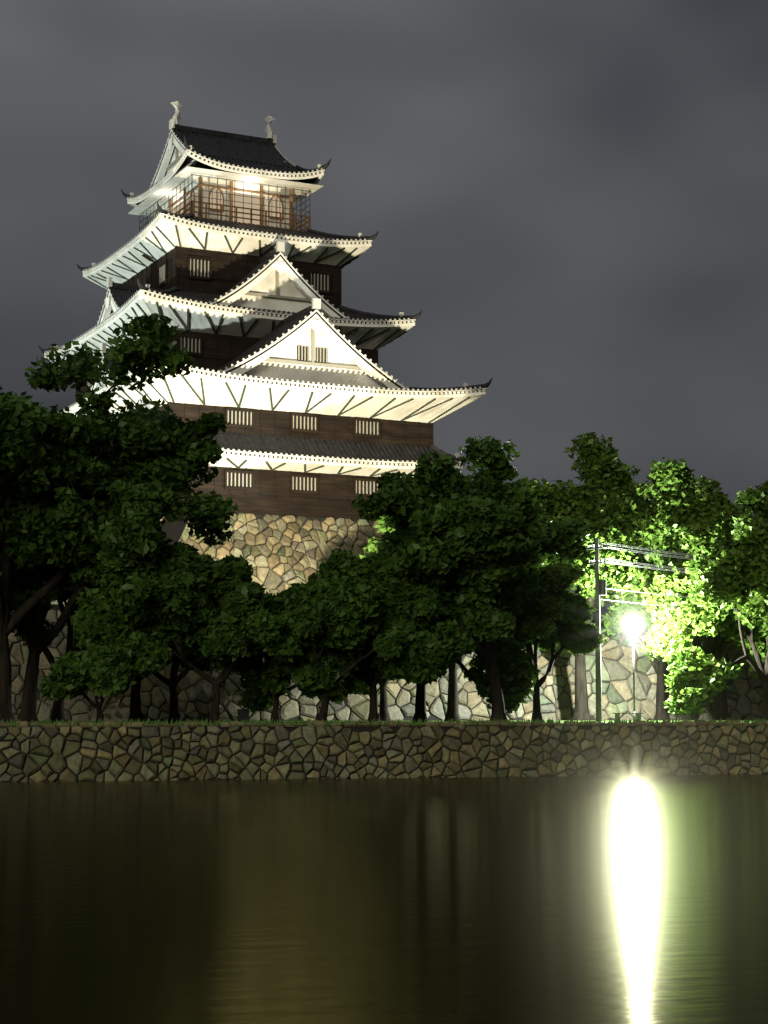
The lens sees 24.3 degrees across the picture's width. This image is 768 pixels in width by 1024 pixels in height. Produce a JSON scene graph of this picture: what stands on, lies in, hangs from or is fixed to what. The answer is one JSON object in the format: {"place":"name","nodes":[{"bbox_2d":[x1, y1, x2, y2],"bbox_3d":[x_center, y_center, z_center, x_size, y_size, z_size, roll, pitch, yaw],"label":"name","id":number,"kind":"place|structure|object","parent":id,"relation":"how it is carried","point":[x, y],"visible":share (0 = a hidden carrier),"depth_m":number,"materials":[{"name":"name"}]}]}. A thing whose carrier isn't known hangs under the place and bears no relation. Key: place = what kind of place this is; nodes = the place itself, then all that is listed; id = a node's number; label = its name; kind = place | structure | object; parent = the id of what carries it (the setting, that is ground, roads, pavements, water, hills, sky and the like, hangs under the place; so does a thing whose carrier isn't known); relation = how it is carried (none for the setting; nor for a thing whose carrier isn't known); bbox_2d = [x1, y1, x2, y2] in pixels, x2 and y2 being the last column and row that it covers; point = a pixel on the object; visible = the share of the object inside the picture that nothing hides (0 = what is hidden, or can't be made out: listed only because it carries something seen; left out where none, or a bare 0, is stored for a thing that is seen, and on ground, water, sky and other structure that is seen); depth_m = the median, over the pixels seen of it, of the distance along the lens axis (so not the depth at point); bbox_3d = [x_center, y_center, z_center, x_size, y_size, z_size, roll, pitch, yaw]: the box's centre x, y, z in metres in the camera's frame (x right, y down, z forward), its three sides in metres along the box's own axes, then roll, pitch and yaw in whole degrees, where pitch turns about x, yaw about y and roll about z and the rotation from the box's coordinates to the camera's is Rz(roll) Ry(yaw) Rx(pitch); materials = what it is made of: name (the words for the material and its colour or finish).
{"place":"outdoors","nodes":[
{"label":"outdoors","id":0,"kind":"place"},
{"bbox_2d":[0,774,767,1023],"bbox_3d":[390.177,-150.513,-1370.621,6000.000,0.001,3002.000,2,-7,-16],"label":"moat water","id":1,"kind":"structure","parent":0,"point":[635,899],"depth_m":23.95,"materials":[{"name":"black liquid"}]},
{"bbox_2d":[0,717,767,781],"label":"retaining wall","id":2,"kind":"structure","parent":1,"relation":"in","point":[87,750],"depth_m":68.07,"materials":[{"name":"stone"}]},
{"bbox_2d":[0,0,767,612],"label":"sky","id":3,"kind":"structure","parent":0,"point":[570,197],"materials":[{"name":"grey"}]},
{"bbox_2d":[39,720,753,724],"bbox_3d":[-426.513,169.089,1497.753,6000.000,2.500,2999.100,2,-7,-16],"label":"ground grass","id":4,"kind":"structure","parent":0,"point":[562,721],"depth_m":92.07,"materials":[{"name":"green plant"}]},
{"bbox_2d":[0,396,58,646],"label":"tree","id":5,"kind":"object","parent":4,"relation":"on","point":[17,570],"visible":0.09,"depth_m":74.21,"materials":[{"name":"green plant"}]},
{"bbox_2d":[0,408,165,722],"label":"tree","id":6,"kind":"object","parent":4,"relation":"on","point":[33,536],"visible":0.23,"depth_m":71.39,"materials":[{"name":"green plant"}]},
{"bbox_2d":[10,521,166,722],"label":"tree","id":7,"kind":"object","parent":4,"relation":"on","point":[60,593],"visible":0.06,"depth_m":75.47,"materials":[{"name":"green plant"}]},
{"bbox_2d":[38,622,172,722],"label":"tree sapling","id":8,"kind":"object","parent":4,"relation":"on","point":[112,664],"visible":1,"depth_m":66.51,"materials":[{"name":"green plant"}]},
{"bbox_2d":[0,313,239,722],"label":"tree","id":9,"kind":"object","parent":4,"relation":"on","point":[39,450],"visible":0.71,"depth_m":72.42,"materials":[{"name":"green plant"}]},
{"bbox_2d":[45,479,289,721],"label":"tree","id":10,"kind":"object","parent":4,"relation":"on","point":[131,551],"visible":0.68,"depth_m":68.98,"materials":[{"name":"green plant"}]},
{"bbox_2d":[87,542,261,723],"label":"tree","id":11,"kind":"object","parent":4,"relation":"on","point":[193,639],"visible":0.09,"depth_m":71.47,"materials":[{"name":"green plant"}]},
{"bbox_2d":[140,561,286,722],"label":"tree","id":12,"kind":"object","parent":4,"relation":"on","point":[242,620],"visible":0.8,"depth_m":69.03,"materials":[{"name":"green plant"}]},
{"bbox_2d":[50,513,383,720],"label":"keep stone base","id":13,"kind":"object","parent":4,"relation":"on","point":[279,553],"visible":0.06,"depth_m":106.31,"materials":[{"name":"beige stone"}]},
{"bbox_2d":[38,101,492,518],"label":"castle keep","id":14,"kind":"structure","parent":13,"relation":"on","point":[227,267],"depth_m":113.60,"materials":[{"name":"white paint"}]},
{"bbox_2d":[236,709,249,721],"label":"flood light fixture","id":15,"kind":"object","parent":4,"relation":"on","point":[242,714],"visible":0.71,"depth_m":75.61,"materials":[{"name":"grey metal"}]},
{"bbox_2d":[209,583,359,723],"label":"tree","id":16,"kind":"object","parent":4,"relation":"on","point":[306,670],"visible":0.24,"depth_m":71.86,"materials":[{"name":"green plant"}]},
{"bbox_2d":[263,553,447,721],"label":"tree","id":17,"kind":"object","parent":4,"relation":"on","point":[343,621],"visible":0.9,"depth_m":70.73,"materials":[{"name":"green plant"}]},
{"bbox_2d":[336,536,395,720],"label":"tree","id":18,"kind":"object","parent":4,"relation":"on","point":[364,689],"visible":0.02,"depth_m":92.77,"materials":[{"name":"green plant"}]},
{"bbox_2d":[307,546,451,722],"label":"tree","id":19,"kind":"object","parent":4,"relation":"on","point":[346,563],"visible":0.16,"depth_m":73.45,"materials":[{"name":"green plant"}]},
{"bbox_2d":[8,604,762,720],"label":"stone wall","id":20,"kind":"structure","parent":4,"relation":"on","point":[744,695],"depth_m":104.57,"materials":[{"name":"beige stone"}]},
{"bbox_2d":[500,482,515,487],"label":"terrace tree","id":21,"kind":"object","parent":20,"relation":"on","point":[508,484],"depth_m":117.05,"materials":[{"name":"green plant"}]},
{"bbox_2d":[512,476,605,564],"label":"terrace tree","id":22,"kind":"object","parent":20,"relation":"on","point":[518,482],"depth_m":123.68,"materials":[{"name":"green plant"}]},
{"bbox_2d":[617,481,700,515],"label":"terrace tree","id":23,"kind":"object","parent":20,"relation":"on","point":[632,495],"visible":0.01,"depth_m":122.01,"materials":[{"name":"green plant"}]},
{"bbox_2d":[751,480,767,511],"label":"terrace tree","id":24,"kind":"object","parent":20,"relation":"on","point":[759,487],"depth_m":124.67,"materials":[{"name":"green plant"}]},
{"bbox_2d":[369,479,539,721],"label":"tree","id":25,"kind":"object","parent":4,"relation":"on","point":[452,707],"depth_m":91.77,"materials":[{"name":"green plant"}]},
{"bbox_2d":[377,516,540,722],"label":"tree","id":26,"kind":"object","parent":4,"relation":"on","point":[515,670],"visible":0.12,"depth_m":78.87,"materials":[{"name":"green plant"}]},
{"bbox_2d":[350,436,592,720],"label":"tree","id":27,"kind":"object","parent":4,"relation":"on","point":[467,547],"visible":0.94,"depth_m":72.05,"materials":[{"name":"green plant"}]},
{"bbox_2d":[510,559,603,722],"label":"tree","id":28,"kind":"object","parent":4,"relation":"on","point":[554,614],"visible":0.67,"depth_m":82.97,"materials":[{"name":"green plant"}]},
{"bbox_2d":[512,431,663,719],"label":"bright tree","id":29,"kind":"object","parent":4,"relation":"on","point":[612,516],"visible":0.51,"depth_m":102.42,"materials":[{"name":"green plant"}]},
{"bbox_2d":[612,713,643,720],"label":"park bench","id":30,"kind":"object","parent":4,"relation":"on","point":[617,715],"visible":0.9,"depth_m":92.76,"materials":[{"name":"brown wood"}]},
{"bbox_2d":[629,619,636,719],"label":"street lamp","id":31,"kind":"object","parent":4,"relation":"on","point":[632,624],"visible":0.97,"depth_m":94.88,"materials":[{"name":"grey metal"}]},
{"bbox_2d":[586,538,715,720],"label":"utility pole","id":32,"kind":"object","parent":4,"relation":"on","point":[600,587],"visible":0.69,"depth_m":93.67,"materials":[{"name":"grey metal"}]},
{"bbox_2d":[594,498,723,719],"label":"tree","id":33,"kind":"object","parent":4,"relation":"on","point":[616,619],"visible":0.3,"depth_m":105.73,"materials":[{"name":"green plant"}]},
{"bbox_2d":[630,457,767,719],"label":"tree","id":34,"kind":"object","parent":4,"relation":"on","point":[671,481],"visible":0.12,"depth_m":102.44,"materials":[{"name":"green plant"}]},
{"bbox_2d":[639,497,767,720],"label":"tree","id":35,"kind":"object","parent":4,"relation":"on","point":[670,630],"visible":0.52,"depth_m":98.91,"materials":[{"name":"green plant"}]},
{"bbox_2d":[663,513,767,720],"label":"tree","id":36,"kind":"object","parent":4,"relation":"on","point":[729,585],"visible":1,"depth_m":94.73,"materials":[{"name":"green plant"}]}
]}

